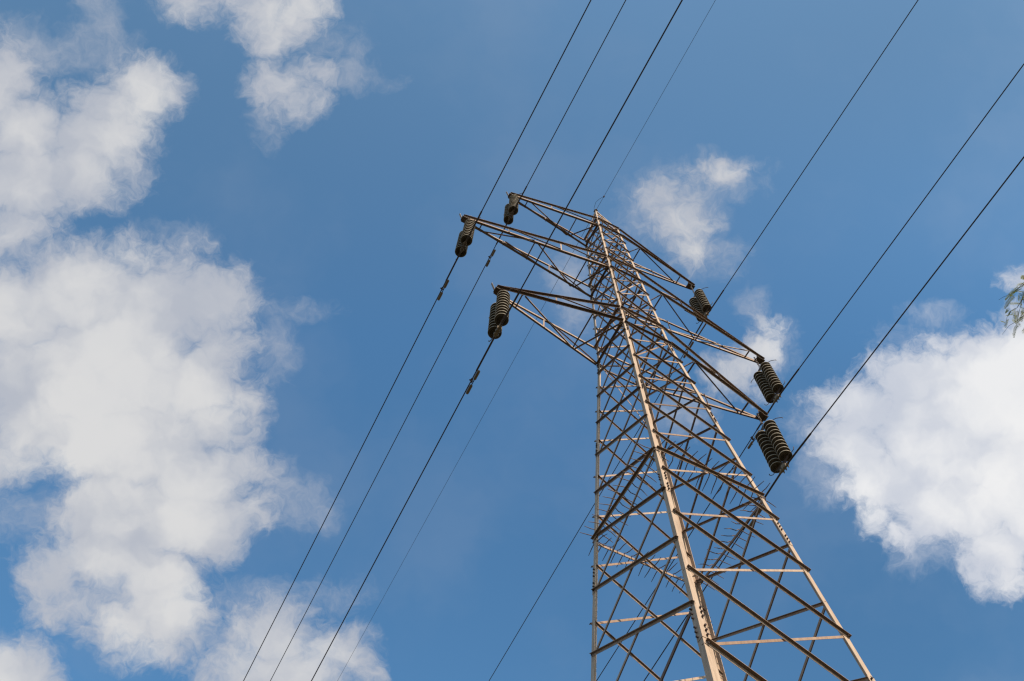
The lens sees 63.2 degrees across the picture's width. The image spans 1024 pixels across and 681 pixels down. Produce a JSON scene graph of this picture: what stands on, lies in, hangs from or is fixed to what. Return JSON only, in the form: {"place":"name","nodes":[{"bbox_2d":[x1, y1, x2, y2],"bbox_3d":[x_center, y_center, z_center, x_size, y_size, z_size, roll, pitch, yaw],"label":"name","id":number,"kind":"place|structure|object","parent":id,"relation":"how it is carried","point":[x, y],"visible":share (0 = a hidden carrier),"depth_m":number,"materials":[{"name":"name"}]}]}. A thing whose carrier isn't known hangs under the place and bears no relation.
{"place":"outdoors","nodes":[
{"label":"outdoors","id":0,"kind":"place"},
{"bbox_2d":[0,0,1023,680],"label":"sky","id":1,"kind":"structure","parent":0,"point":[229,229],"materials":[{"name":"blue"}]},
{"label":"ground","id":2,"kind":"structure","parent":0,"visible":0},
{"bbox_2d":[459,191,874,680],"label":"transmission tower","id":3,"kind":"structure","parent":2,"relation":"on","point":[711,650],"depth_m":14.58,"materials":[{"name":"metal"}]},
{"bbox_2d":[455,217,480,256],"bbox_3d":[-1.135,-2.643,20.833,0.315,2.168,0.902,25,-67,-10],"label":"insulator set","id":4,"kind":"object","parent":3,"relation":"hanging from","point":[462,245],"visible":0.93,"depth_m":20.10,"materials":[{"name":"grey ceramic"}]},
{"bbox_2d":[243,0,590,680],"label":"conductor wire","id":5,"kind":"object","parent":4,"relation":"hanging from","point":[427,317],"visible":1,"depth_m":20.49,"materials":[{"name":"black metal"}]},
{"bbox_2d":[437,280,448,300],"bbox_3d":[-1.696,-1.252,20.314,0.119,0.150,0.590,25,-67,-10],"label":"vibration damper","id":6,"kind":"object","parent":5,"relation":"attached to","point":[444,287],"visible":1,"depth_m":20.29,"materials":[{"name":"metal"}]},
{"bbox_2d":[488,288,514,341],"bbox_3d":[-0.254,-0.600,17.500,0.315,2.097,0.902,25,-67,-10],"label":"insulator set","id":7,"kind":"object","parent":3,"relation":"hanging from","point":[499,307],"visible":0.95,"depth_m":16.97,"materials":[{"name":"grey ceramic"}]},
{"bbox_2d":[311,0,682,680],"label":"conductor wire","id":8,"kind":"object","parent":7,"relation":"hanging from","point":[505,318],"visible":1,"depth_m":16.33,"materials":[{"name":"black metal"}]},
{"bbox_2d":[466,370,479,393],"bbox_3d":[-0.817,0.826,16.956,0.117,0.150,0.590,25,-67,-10],"label":"vibration damper","id":9,"kind":"object","parent":8,"relation":"attached to","point":[471,380],"visible":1,"depth_m":16.93,"materials":[{"name":"metal"}]},
{"bbox_2d":[504,193,521,224],"bbox_3d":[-0.005,-4.030,25.121,0.315,2.175,0.902,25,-67,-10],"label":"insulator set","id":10,"kind":"object","parent":3,"relation":"hanging from","point":[509,212],"visible":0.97,"depth_m":24.39,"materials":[{"name":"grey ceramic"}]},
{"bbox_2d":[270,0,625,680],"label":"conductor wire","id":11,"kind":"object","parent":10,"relation":"hanging from","point":[457,319],"visible":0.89,"depth_m":25.34,"materials":[{"name":"black metal"}]},
{"bbox_2d":[486,249,495,266],"bbox_3d":[-0.651,-2.461,24.677,0.118,0.150,0.590,25,-67,-10],"label":"vibration damper","id":12,"kind":"object","parent":11,"relation":"attached to","point":[490,257],"visible":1,"depth_m":24.65,"materials":[{"name":"metal"}]},
{"bbox_2d":[340,1,714,675],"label":"earth wire","id":13,"kind":"object","parent":3,"relation":"attached to","point":[530,329],"visible":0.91,"depth_m":31.36,"materials":[{"name":"metal"}]},
{"bbox_2d":[687,285,712,323],"bbox_3d":[5.778,-1.235,25.835,0.315,2.618,0.902,25,-67,-10],"label":"insulator set","id":14,"kind":"object","parent":3,"relation":"hanging from","point":[699,302],"visible":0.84,"depth_m":25.34,"materials":[{"name":"grey ceramic"}]},
{"bbox_2d":[489,0,917,680],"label":"conductor wire","id":15,"kind":"object","parent":14,"relation":"hanging from","point":[713,306],"visible":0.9,"depth_m":24.11,"materials":[{"name":"black metal"}]},
{"bbox_2d":[751,357,784,404],"bbox_3d":[6.790,0.982,22.287,0.315,2.473,0.902,25,-67,-10],"label":"insulator set","id":16,"kind":"object","parent":3,"relation":"hanging from","point":[769,383],"visible":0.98,"depth_m":21.84,"materials":[{"name":"grey ceramic"}]},
{"bbox_2d":[596,64,1023,680],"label":"conductor wire","id":17,"kind":"object","parent":16,"relation":"hanging from","point":[834,320],"visible":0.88,"depth_m":19.98,"materials":[{"name":"black metal"}]},
{"bbox_2d":[747,430,759,448],"bbox_3d":[6.246,2.545,21.598,0.125,0.150,0.590,25,-67,-10],"label":"vibration damper","id":18,"kind":"object","parent":17,"relation":"attached to","point":[750,444],"visible":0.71,"depth_m":21.60,"materials":[{"name":"metal"}]},
{"bbox_2d":[752,413,793,475],"bbox_3d":[5.726,2.199,18.439,0.315,2.366,0.902,25,-67,-10],"label":"insulator set","id":19,"kind":"object","parent":3,"relation":"hanging from","point":[774,448],"visible":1,"depth_m":18.03,"materials":[{"name":"grey ceramic"}]},
{"bbox_2d":[644,156,1023,680],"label":"conductor wire","id":20,"kind":"object","parent":19,"relation":"hanging from","point":[788,462],"visible":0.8,"depth_m":16.29,"materials":[{"name":"black metal"}]},
{"bbox_2d":[749,505,762,525],"bbox_3d":[5.196,3.716,17.789,0.116,0.150,0.590,23,-67,-9],"label":"vibration damper","id":21,"kind":"object","parent":20,"relation":"attached to","point":[751,523],"visible":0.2,"depth_m":17.79,"materials":[{"name":"metal"}]},
{"bbox_2d":[999,275,1023,337],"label":"pepper tree","id":22,"kind":"object","parent":2,"relation":"on","point":[1018,303],"visible":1,"depth_m":8.64,"materials":[{"name":"green plant"}]}
]}

